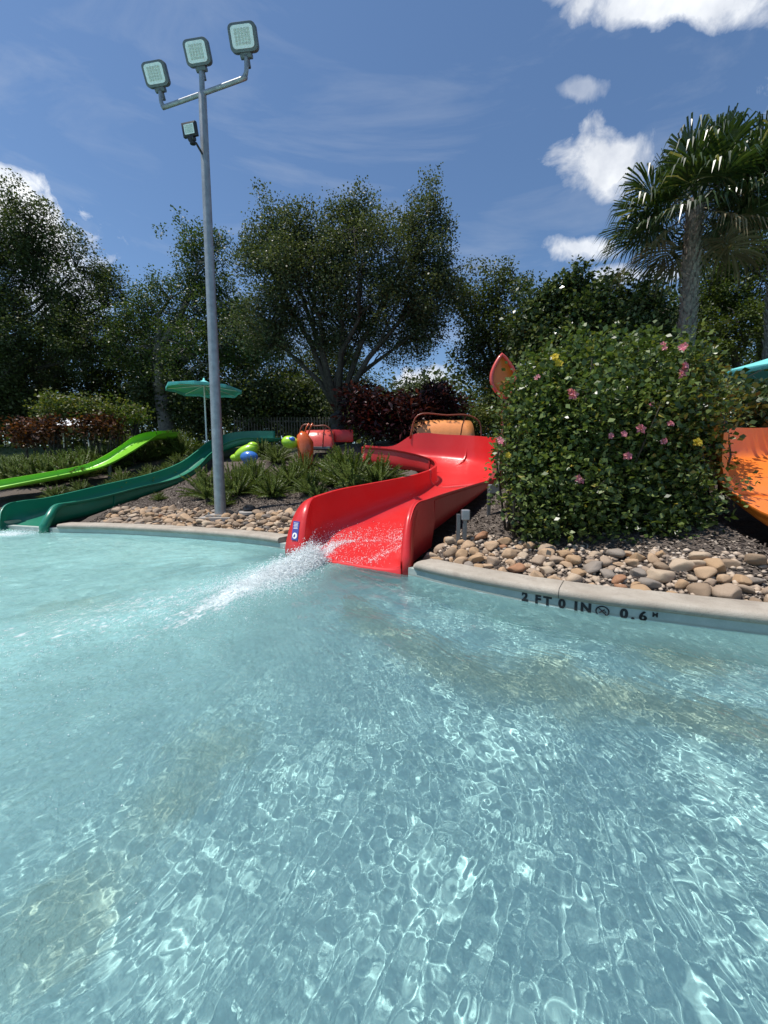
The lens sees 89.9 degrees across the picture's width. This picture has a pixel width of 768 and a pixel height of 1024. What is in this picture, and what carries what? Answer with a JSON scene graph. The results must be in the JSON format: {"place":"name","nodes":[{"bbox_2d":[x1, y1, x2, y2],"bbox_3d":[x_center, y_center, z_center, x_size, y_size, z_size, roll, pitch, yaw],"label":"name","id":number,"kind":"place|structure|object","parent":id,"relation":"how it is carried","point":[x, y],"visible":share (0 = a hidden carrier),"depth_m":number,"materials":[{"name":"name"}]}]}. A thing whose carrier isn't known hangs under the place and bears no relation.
{"place":"outdoors","nodes":[
{"label":"outdoors","id":0,"kind":"place"},
{"bbox_2d":[0,530,767,1023],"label":"pool water","id":1,"kind":"structure","parent":0,"point":[348,794],"depth_m":1.36,"materials":[{"name":"liquid"}]},
{"bbox_2d":[0,569,311,919],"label":"drifting bubbles","id":2,"kind":"object","parent":1,"relation":"on","point":[142,630],"visible":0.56,"depth_m":2.99,"materials":[{"name":"white liquid"}]},
{"bbox_2d":[135,538,336,640],"bbox_3d":[-1.495,0.571,3.916,1.584,0.395,2.646,1,6,11],"label":"splash foam","id":3,"kind":"object","parent":1,"relation":"on","point":[301,561],"visible":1,"depth_m":4.28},
{"bbox_2d":[0,438,767,600],"bbox_3d":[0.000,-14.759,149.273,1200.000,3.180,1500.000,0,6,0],"label":"ground","id":4,"kind":"structure","parent":0,"point":[747,524],"depth_m":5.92,"materials":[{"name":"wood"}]},
{"bbox_2d":[0,456,33,488],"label":"spiky plant","id":5,"kind":"object","parent":4,"relation":"on","point":[3,469],"visible":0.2,"depth_m":11.07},
{"bbox_2d":[0,454,36,486],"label":"spiky plant","id":6,"kind":"object","parent":4,"relation":"on","point":[25,467],"visible":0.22,"depth_m":11.01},
{"bbox_2d":[0,380,58,446],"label":"understory shrub","id":7,"kind":"object","parent":4,"relation":"on","point":[7,408],"visible":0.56,"depth_m":17.28,"materials":[{"name":"green plant"}]},
{"bbox_2d":[0,412,72,459],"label":"copper shrub","id":8,"kind":"object","parent":4,"relation":"on","point":[41,430],"visible":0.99,"depth_m":12.49,"materials":[{"name":"brown plant"}]},
{"bbox_2d":[9,453,73,485],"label":"spiky plant","id":9,"kind":"object","parent":4,"relation":"on","point":[41,467],"visible":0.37,"depth_m":11.25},
{"bbox_2d":[39,484,70,497],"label":"spiky plant","id":10,"kind":"object","parent":4,"relation":"on","point":[55,490],"visible":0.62,"depth_m":9.54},
{"bbox_2d":[25,451,98,482],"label":"spiky plant","id":11,"kind":"object","parent":4,"relation":"on","point":[62,466],"visible":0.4,"depth_m":11.43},
{"bbox_2d":[5,275,131,448],"bbox_3d":[-16.762,-7.461,20.136,7.726,9.077,5.178,0,6,0],"label":"tree","id":12,"kind":"object","parent":4,"relation":"on","point":[72,387],"visible":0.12,"depth_m":19.54,"materials":[{"name":"plant"}]},
{"bbox_2d":[0,445,143,473],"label":"grass","id":13,"kind":"structure","parent":4,"relation":"on","point":[7,447],"depth_m":16.25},
{"bbox_2d":[0,168,146,413],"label":"tree","id":14,"kind":"object","parent":4,"relation":"on","point":[26,249],"visible":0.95,"depth_m":16.31,"materials":[{"name":"plant"}]},
{"bbox_2d":[47,448,106,476],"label":"spiky plant","id":15,"kind":"object","parent":4,"relation":"on","point":[79,460],"visible":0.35,"depth_m":11.78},
{"bbox_2d":[66,479,92,491],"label":"spiky plant","id":16,"kind":"object","parent":4,"relation":"on","point":[79,486],"visible":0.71,"depth_m":10.10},
{"bbox_2d":[22,387,154,467],"bbox_3d":[-10.046,-2.737,13.279,4.149,2.933,1.799,0,6,0],"label":"hedge","id":17,"kind":"object","parent":4,"relation":"on","point":[62,406],"visible":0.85,"depth_m":12.89,"materials":[{"name":"green plant"}]},
{"bbox_2d":[0,431,180,489],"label":"water slide","id":18,"kind":"object","parent":4,"relation":"on","point":[128,447],"visible":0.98,"depth_m":11.64,"materials":[{"name":"green plastic"}]},
{"bbox_2d":[70,445,114,471],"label":"spiky plant","id":19,"kind":"object","parent":4,"relation":"on","point":[88,455],"visible":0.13,"depth_m":12.37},
{"bbox_2d":[63,410,130,472],"bbox_3d":[-9.479,-2.305,12.834,1.922,2.161,1.255,0,6,0],"label":"copper shrub","id":20,"kind":"object","parent":4,"relation":"on","point":[102,428],"visible":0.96,"depth_m":12.66,"materials":[{"name":"brown plant"}]},
{"bbox_2d":[90,441,137,468],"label":"spiky plant","id":21,"kind":"object","parent":4,"relation":"on","point":[125,463],"visible":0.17,"depth_m":13.02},
{"bbox_2d":[108,466,133,480],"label":"spiky plant","id":22,"kind":"object","parent":4,"relation":"on","point":[118,473],"visible":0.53,"depth_m":11.11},
{"bbox_2d":[79,305,191,436],"bbox_3d":[-13.578,-7.102,20.988,7.153,8.280,5.292,5,7,39],"label":"tree","id":23,"kind":"object","parent":4,"relation":"on","point":[118,390],"visible":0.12,"depth_m":20.20,"materials":[{"name":"plant"}]},
{"bbox_2d":[116,436,159,462],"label":"spiky plant","id":24,"kind":"object","parent":4,"relation":"on","point":[145,453],"visible":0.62,"depth_m":13.60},
{"bbox_2d":[0,431,279,532],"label":"water slide","id":25,"kind":"object","parent":4,"relation":"on","point":[44,514],"visible":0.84,"depth_m":9.50,"materials":[{"name":"green plastic"}]},
{"bbox_2d":[130,441,171,458],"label":"spiky plant","id":26,"kind":"object","parent":4,"relation":"on","point":[159,455],"visible":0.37,"depth_m":13.85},
{"bbox_2d":[119,367,185,431],"bbox_3d":[-10.218,-4.720,17.664,3.135,3.742,2.979,0,6,0],"label":"understory shrub","id":27,"kind":"object","parent":4,"relation":"on","point":[146,390],"visible":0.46,"depth_m":16.77,"materials":[{"name":"green plant"}]},
{"bbox_2d":[149,429,193,453],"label":"spiky plant","id":28,"kind":"object","parent":4,"relation":"on","point":[164,441],"visible":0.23,"depth_m":13.87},
{"bbox_2d":[56,522,287,542],"bbox_3d":[-3.846,0.344,6.917,5.094,0.122,0.602,2,6,18],"label":"pool coping","id":29,"kind":"object","parent":4,"relation":"on","point":[258,535],"visible":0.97,"depth_m":6.85,"materials":[{"name":"concrete"}]},
{"bbox_2d":[163,453,185,465],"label":"spiky plant","id":30,"kind":"object","parent":4,"relation":"on","point":[176,458],"visible":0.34,"depth_m":12.60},
{"bbox_2d":[159,429,204,455],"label":"spiky plant","id":31,"kind":"object","parent":4,"relation":"on","point":[182,446],"visible":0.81,"depth_m":13.67,"materials":[{"name":"plant"}]},
{"bbox_2d":[90,204,284,444],"bbox_3d":[-7.868,-7.314,16.127,7.917,9.541,4.064,0,6,0],"label":"tree","id":32,"kind":"object","parent":4,"relation":"on","point":[178,323],"visible":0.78,"depth_m":15.89,"materials":[{"name":"green plant"}]},
{"bbox_2d":[160,366,233,446],"bbox_3d":[-7.952,-4.452,16.722,2.965,3.387,2.957,0,6,0],"label":"understory shrub","id":33,"kind":"object","parent":4,"relation":"on","point":[192,410],"visible":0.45,"depth_m":16.17,"materials":[{"name":"green plant"}]},
{"bbox_2d":[141,20,258,521],"bbox_3d":[-3.239,-3.999,7.233,2.337,8.453,0.700,1,6,8],"label":"flood light pole","id":34,"kind":"object","parent":4,"relation":"on","point":[243,40],"visible":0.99,"depth_m":7.00,"materials":[{"name":"metal"}]},
{"bbox_2d":[165,378,241,441],"bbox_3d":[-6.183,-3.241,13.341,2.254,2.724,2.254,-4,7,-34],"label":"umbrella","id":35,"kind":"object","parent":4,"relation":"on","point":[194,388],"visible":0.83,"depth_m":13.32,"materials":[{"name":"teal fabric"}]},
{"bbox_2d":[175,465,231,499],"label":"spiky plant","id":36,"kind":"object","parent":4,"relation":"on","point":[201,486],"visible":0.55,"depth_m":8.71,"materials":[{"name":"plant"}]},
{"bbox_2d":[205,490,239,505],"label":"spiky plant","id":37,"kind":"object","parent":4,"relation":"on","point":[228,497],"visible":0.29,"depth_m":8.29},
{"bbox_2d":[206,461,262,495],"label":"spiky plant","id":38,"kind":"object","parent":4,"relation":"on","point":[239,484],"visible":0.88,"depth_m":8.75,"materials":[{"name":"plant"}]},
{"bbox_2d":[230,442,258,463],"bbox_3d":[-4.138,-1.585,11.424,0.900,0.998,0.650,0,6,0],"label":"frog ornament","id":39,"kind":"object","parent":4,"relation":"on","point":[244,451],"visible":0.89,"depth_m":11.27,"materials":[{"name":"paint"}]},
{"bbox_2d":[239,505,255,514],"bbox_3d":[-2.672,-0.054,7.633,0.400,0.199,0.400,0,6,0],"label":"ground socket","id":40,"kind":"object","parent":4,"relation":"on","point":[247,509],"visible":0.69,"depth_m":7.52,"materials":[{"name":"concrete"}]},
{"bbox_2d":[190,319,313,432],"bbox_3d":[-7.443,-6.940,20.757,7.711,7.948,5.405,0,6,0],"label":"tree","id":41,"kind":"object","parent":4,"relation":"on","point":[294,370],"visible":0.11,"depth_m":20.60,"materials":[{"name":"plant"}]},
{"bbox_2d":[220,369,288,437],"bbox_3d":[-5.564,-4.416,16.696,3.042,3.199,2.900,0,6,0],"label":"understory shrub","id":42,"kind":"object","parent":4,"relation":"on","point":[246,404],"visible":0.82,"depth_m":16.12,"materials":[{"name":"green plant"}]},
{"bbox_2d":[234,457,275,483],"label":"spiky plant","id":43,"kind":"object","parent":4,"relation":"on","point":[258,473],"visible":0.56,"depth_m":9.65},
{"bbox_2d":[241,469,294,497],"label":"spiky plant","id":44,"kind":"object","parent":4,"relation":"on","point":[274,488],"visible":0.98,"depth_m":8.48,"materials":[{"name":"plant"}]},
{"bbox_2d":[258,442,295,462],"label":"spiky plant","id":45,"kind":"object","parent":4,"relation":"on","point":[274,455],"visible":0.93,"depth_m":12.13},
{"bbox_2d":[234,417,328,444],"bbox_3d":[-3.976,-3.384,16.228,4.663,1.200,0.058,0,6,0],"label":"picket fence","id":46,"kind":"object","parent":4,"relation":"on","point":[288,421],"visible":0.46,"depth_m":16.17,"materials":[{"name":"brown wood"}]},
{"bbox_2d":[259,455,312,486],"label":"spiky plant","id":47,"kind":"object","parent":4,"relation":"on","point":[294,471],"visible":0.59,"depth_m":9.39,"materials":[{"name":"plant"}]},
{"bbox_2d":[261,372,331,437],"bbox_3d":[-3.746,-4.471,17.026,3.115,3.400,2.891,0,6,0],"label":"understory shrub","id":48,"kind":"object","parent":4,"relation":"on","point":[301,400],"visible":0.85,"depth_m":16.58,"materials":[{"name":"green plant"}]},
{"bbox_2d":[281,423,313,465],"bbox_3d":[-2.511,-1.883,11.239,0.930,1.421,0.496,-1,6,-8],"label":"snail ornament","id":49,"kind":"object","parent":4,"relation":"on","point":[302,443],"visible":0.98,"depth_m":11.07,"materials":[{"name":"orange paint"}]},
{"bbox_2d":[286,451,320,473],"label":"spiky plant","id":50,"kind":"object","parent":4,"relation":"on","point":[306,462],"visible":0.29,"depth_m":10.34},
{"bbox_2d":[287,466,331,494],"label":"spiky plant","id":51,"kind":"object","parent":4,"relation":"on","point":[300,486],"visible":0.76,"depth_m":8.42,"materials":[{"name":"plant"}]},
{"bbox_2d":[303,484,326,497],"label":"spiky plant","id":52,"kind":"object","parent":4,"relation":"on","point":[314,491],"visible":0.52,"depth_m":7.94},
{"bbox_2d":[299,424,334,454],"bbox_3d":[-2.090,-2.202,12.272,1.163,1.081,1.044,0,6,0],"label":"slide entrance","id":53,"kind":"object","parent":4,"relation":"on","point":[323,439],"visible":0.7,"depth_m":12.29,"materials":[{"name":"red paint"}]},
{"bbox_2d":[305,455,336,485],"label":"spiky plant","id":54,"kind":"object","parent":4,"relation":"on","point":[326,471],"visible":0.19,"depth_m":9.37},
{"bbox_2d":[264,340,389,443],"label":"tree","id":55,"kind":"object","parent":4,"relation":"on","point":[313,368],"visible":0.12,"depth_m":22.55,"materials":[{"name":"plant"}]},
{"bbox_2d":[327,430,352,452],"bbox_3d":[-1.507,-2.170,12.646,1.000,1.044,0.100,0,6,0],"label":"red panel","id":56,"kind":"object","parent":4,"relation":"on","point":[343,435],"visible":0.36,"depth_m":12.59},
{"bbox_2d":[304,443,385,487],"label":"spiky plant","id":57,"kind":"object","parent":4,"relation":"on","point":[345,471],"visible":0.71,"depth_m":8.62,"materials":[{"name":"plant"}]},
{"bbox_2d":[217,162,486,445],"bbox_3d":[-1.401,-6.701,13.362,9.428,9.183,4.791,0,6,0],"label":"tree","id":58,"kind":"object","parent":4,"relation":"on","point":[286,256],"visible":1,"depth_m":12.78,"materials":[{"name":"green plant"}]},
{"bbox_2d":[0,351,732,448],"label":"woods","id":59,"kind":"object","parent":4,"relation":"on","point":[78,441],"visible":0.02,"depth_m":33.20,"materials":[{"name":"plant"}]},
{"bbox_2d":[330,379,404,449],"bbox_3d":[-0.490,-3.093,12.641,2.324,2.397,2.201,4,7,36],"label":"burgundy shrub","id":60,"kind":"object","parent":4,"relation":"on","point":[362,408],"visible":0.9,"depth_m":12.29,"materials":[{"name":"red plant"}]},
{"bbox_2d":[351,452,409,483],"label":"spiky plant","id":61,"kind":"object","parent":4,"relation":"on","point":[380,469],"visible":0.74,"depth_m":8.35,"materials":[{"name":"plant"}]},
{"bbox_2d":[285,433,498,574],"bbox_3d":[0.773,-0.725,8.124,3.726,2.544,7.826,1,6,7],"label":"water slide","id":62,"kind":"object","parent":4,"relation":"on","point":[445,484],"visible":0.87,"depth_m":6.54,"materials":[{"name":"red plastic"}]},
{"bbox_2d":[305,521,401,564],"bbox_3d":[0.058,0.213,6.090,1.586,0.604,2.779,3,7,29],"label":"slide spray","id":63,"kind":"object","parent":62,"relation":"on","point":[327,550],"visible":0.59,"depth_m":5.62,"materials":[{"name":"white liquid"}]},
{"bbox_2d":[373,388,440,444],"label":"burgundy shrub","id":64,"kind":"object","parent":4,"relation":"on","point":[410,409],"visible":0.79,"depth_m":12.18,"materials":[{"name":"red plant"}]},
{"bbox_2d":[363,363,474,442],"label":"tree","id":65,"kind":"object","parent":4,"relation":"on","point":[423,379],"visible":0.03,"depth_m":23.05,"materials":[{"name":"plant"}]},
{"bbox_2d":[97,507,767,599],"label":"pebbles","id":66,"kind":"object","parent":4,"relation":"on","point":[654,550],"visible":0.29,"depth_m":3.77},
{"bbox_2d":[409,378,475,419],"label":"burgundy shrub","id":67,"kind":"object","parent":4,"relation":"on","point":[447,403],"visible":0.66,"depth_m":12.73,"materials":[{"name":"red plant"}]},
{"bbox_2d":[409,413,481,438],"bbox_3d":[1.821,-2.301,11.860,2.163,1.337,1.044,0,6,0],"label":"slide entrance","id":68,"kind":"object","parent":4,"relation":"on","point":[456,427],"visible":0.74,"depth_m":11.90,"materials":[{"name":"orange paint"}]},
{"bbox_2d":[456,509,469,542],"bbox_3d":[0.978,0.188,4.767,0.152,0.437,0.098,0,6,0],"label":"stub post","id":69,"kind":"object","parent":4,"relation":"on","point":[464,516],"visible":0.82,"depth_m":4.76,"materials":[{"name":"grey metal"}]},
{"bbox_2d":[458,398,501,436],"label":"shrub","id":70,"kind":"object","parent":4,"relation":"on","point":[485,418],"visible":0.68,"depth_m":12.55,"materials":[{"name":"green plant"}]},
{"bbox_2d":[437,255,542,398],"bbox_3d":[4.208,-5.835,14.502,5.471,6.981,2.928,2,6,20],"label":"tree","id":71,"kind":"object","parent":4,"relation":"on","point":[480,331],"visible":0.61,"depth_m":14.09,"materials":[{"name":"plant"}]},
{"bbox_2d":[484,541,498,550],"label":"river stone","id":72,"kind":"object","parent":4,"relation":"on","point":[490,545],"visible":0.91,"depth_m":4.41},
{"bbox_2d":[487,484,498,515],"bbox_3d":[1.583,-0.164,5.586,0.152,0.473,0.098,0,6,0],"label":"stub post","id":73,"kind":"object","parent":4,"relation":"on","point":[494,489],"visible":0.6,"depth_m":5.54,"materials":[{"name":"grey metal"}]},
{"bbox_2d":[489,353,515,489],"bbox_3d":[2.589,-1.897,8.493,0.654,3.094,0.175,-1,6,-10],"label":"leaf ornament","id":74,"kind":"object","parent":4,"relation":"on","point":[497,375],"visible":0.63,"depth_m":8.36,"materials":[{"name":"red paint"}]},
{"bbox_2d":[480,365,533,435],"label":"understory shrub","id":75,"kind":"object","parent":4,"relation":"on","point":[492,397],"visible":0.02,"depth_m":13.63,"materials":[{"name":"green plant"}]},
{"bbox_2d":[501,548,516,558],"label":"river stone","id":76,"kind":"object","parent":4,"relation":"on","point":[508,553],"visible":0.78,"depth_m":4.13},
{"bbox_2d":[459,296,569,414],"bbox_3d":[7.114,-7.006,18.821,6.960,8.325,5.215,0,6,0],"label":"tree","id":77,"kind":"object","parent":4,"relation":"on","point":[481,398],"visible":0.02,"depth_m":18.78,"materials":[{"name":"plant"}]},
{"bbox_2d":[507,563,524,572],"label":"river stone","id":78,"kind":"object","parent":4,"relation":"on","point":[517,567],"visible":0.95,"depth_m":3.85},
{"bbox_2d":[530,555,545,565],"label":"river stone","id":79,"kind":"object","parent":4,"relation":"on","point":[539,560],"visible":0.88,"depth_m":3.94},
{"bbox_2d":[537,548,554,557],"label":"river stone","id":80,"kind":"object","parent":4,"relation":"on","point":[547,552],"visible":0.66,"depth_m":4.06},
{"bbox_2d":[565,555,581,564],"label":"river stone","id":81,"kind":"object","parent":4,"relation":"on","point":[575,559],"visible":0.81,"depth_m":3.82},
{"bbox_2d":[566,573,581,582],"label":"river stone","id":82,"kind":"object","parent":4,"relation":"on","point":[572,577],"visible":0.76,"depth_m":3.53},
{"bbox_2d":[413,558,767,624],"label":"pool coping","id":83,"kind":"object","parent":4,"relation":"on","point":[748,611],"visible":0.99,"depth_m":3.16,"materials":[{"name":"concrete"}]},
{"bbox_2d":[583,561,602,573],"bbox_3d":[2.009,0.528,3.687,0.229,0.093,0.174,-21,4,-4],"label":"river stone","id":84,"kind":"object","parent":4,"relation":"on","point":[591,567],"visible":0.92,"depth_m":3.64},
{"bbox_2d":[500,254,707,377],"bbox_3d":[7.108,-4.884,12.046,6.787,5.544,3.647,-1,6,-14],"label":"tree","id":85,"kind":"object","parent":4,"relation":"on","point":[554,307],"visible":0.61,"depth_m":11.38,"materials":[{"name":"green plant"}]},
{"bbox_2d":[599,569,615,578],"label":"river stone","id":86,"kind":"object","parent":4,"relation":"on","point":[608,573],"visible":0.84,"depth_m":3.54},
{"bbox_2d":[605,548,625,557],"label":"river stone","id":87,"kind":"object","parent":4,"relation":"on","point":[618,553],"visible":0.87,"depth_m":3.83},
{"bbox_2d":[611,574,626,583],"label":"river stone","id":88,"kind":"object","parent":4,"relation":"on","point":[618,578],"visible":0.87,"depth_m":3.45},
{"bbox_2d":[484,314,761,549],"bbox_3d":[3.079,-0.954,4.816,3.796,2.849,2.228,0,6,0],"label":"flowering bush","id":89,"kind":"object","parent":4,"relation":"on","point":[586,441],"visible":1,"depth_m":4.36,"materials":[{"name":"green plant"}]},
{"bbox_2d":[629,567,647,577],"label":"river stone","id":90,"kind":"object","parent":4,"relation":"on","point":[639,572],"visible":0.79,"depth_m":3.50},
{"bbox_2d":[638,577,661,588],"bbox_3d":[2.312,0.628,3.357,0.172,0.092,0.143,15,-8,40],"label":"river stone","id":91,"kind":"object","parent":4,"relation":"on","point":[651,583],"visible":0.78,"depth_m":3.31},
{"bbox_2d":[646,569,675,582],"bbox_3d":[2.480,0.571,3.468,0.226,0.131,0.190,-5,-3,-24],"label":"river stone","id":92,"kind":"object","parent":4,"relation":"on","point":[662,576],"visible":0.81,"depth_m":3.39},
{"bbox_2d":[591,103,767,353],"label":"palm tree","id":93,"kind":"object","parent":4,"relation":"on","point":[719,151],"visible":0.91,"depth_m":9.14,"materials":[{"name":"plant"}]},
{"bbox_2d":[669,558,694,572],"bbox_3d":[2.724,0.500,3.534,0.205,0.144,0.121,-9,17,27],"label":"river stone","id":94,"kind":"object","parent":4,"relation":"on","point":[679,565],"visible":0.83,"depth_m":3.49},
{"bbox_2d":[625,292,755,391],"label":"tree","id":95,"kind":"object","parent":4,"relation":"on","point":[729,363],"visible":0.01,"depth_m":18.96,"materials":[{"name":"plant"}]},
{"bbox_2d":[686,582,711,596],"bbox_3d":[2.622,0.653,3.197,0.150,0.138,0.202,0,6,-4],"label":"river stone","id":96,"kind":"object","parent":4,"relation":"on","point":[701,589],"visible":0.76,"depth_m":3.15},
{"bbox_2d":[688,551,711,559],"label":"river stone","id":97,"kind":"object","parent":4,"relation":"on","point":[696,555],"visible":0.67,"depth_m":3.56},
{"bbox_2d":[694,566,716,579],"bbox_3d":[2.826,0.540,3.404,0.164,0.129,0.211,3,-2,11],"label":"river stone","id":98,"kind":"object","parent":4,"relation":"on","point":[704,573],"visible":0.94,"depth_m":3.34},
{"bbox_2d":[703,558,726,573],"bbox_3d":[2.965,0.489,3.466,0.128,0.162,0.231,0,6,1],"label":"river stone","id":99,"kind":"object","parent":4,"relation":"on","point":[718,564],"visible":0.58,"depth_m":3.40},
{"bbox_2d":[671,215,767,372],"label":"tree","id":100,"kind":"object","parent":4,"relation":"on","point":[724,300],"visible":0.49,"depth_m":14.27,"materials":[{"name":"green plant"}]},
{"bbox_2d":[716,574,731,582],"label":"river stone","id":101,"kind":"object","parent":4,"relation":"on","point":[723,578],"visible":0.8,"depth_m":3.26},
{"bbox_2d":[682,110,767,391],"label":"palm tree","id":102,"kind":"object","parent":4,"relation":"on","point":[765,318],"visible":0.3,"depth_m":9.23,"materials":[{"name":"plant"}]},
{"bbox_2d":[711,583,741,599],"bbox_3d":[2.755,0.647,3.117,0.219,0.150,0.188,-3,6,-25],"label":"river stone","id":103,"kind":"object","parent":4,"relation":"on","point":[730,591],"visible":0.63,"depth_m":3.05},
{"bbox_2d":[722,559,740,568],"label":"river stone","id":104,"kind":"object","parent":4,"relation":"on","point":[728,563],"visible":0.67,"depth_m":3.45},
{"bbox_2d":[706,427,767,525],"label":"water slide","id":105,"kind":"object","parent":4,"relation":"on","point":[751,448],"visible":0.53,"depth_m":4.99,"materials":[{"name":"orange plastic"}]},
{"bbox_2d":[707,367,767,427],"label":"shrub","id":106,"kind":"object","parent":4,"relation":"on","point":[760,414],"visible":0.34,"depth_m":5.75,"materials":[{"name":"green plant"}]},
{"bbox_2d":[717,359,767,389],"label":"umbrella","id":107,"kind":"object","parent":4,"relation":"on","point":[758,368],"visible":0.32,"depth_m":7.80,"materials":[{"name":"teal fabric"}]},
{"bbox_2d":[732,574,752,585],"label":"river stone","id":108,"kind":"object","parent":4,"relation":"on","point":[742,579],"visible":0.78,"depth_m":3.22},
{"bbox_2d":[744,553,767,565],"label":"river stone","id":109,"kind":"object","parent":4,"relation":"on","point":[753,559],"visible":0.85,"depth_m":3.42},
{"bbox_2d":[0,0,767,447],"label":"sky","id":110,"kind":"structure","parent":0,"point":[534,113],"materials":[{"name":"blue"}]},
{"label":"pool floor","id":111,"kind":"structure","parent":0,"visible":0},
{"bbox_2d":[6,525,767,634],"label":"pool side wall","id":112,"kind":"structure","parent":111,"relation":"on","point":[711,623],"depth_m":3.39,"materials":[{"name":"paint"}]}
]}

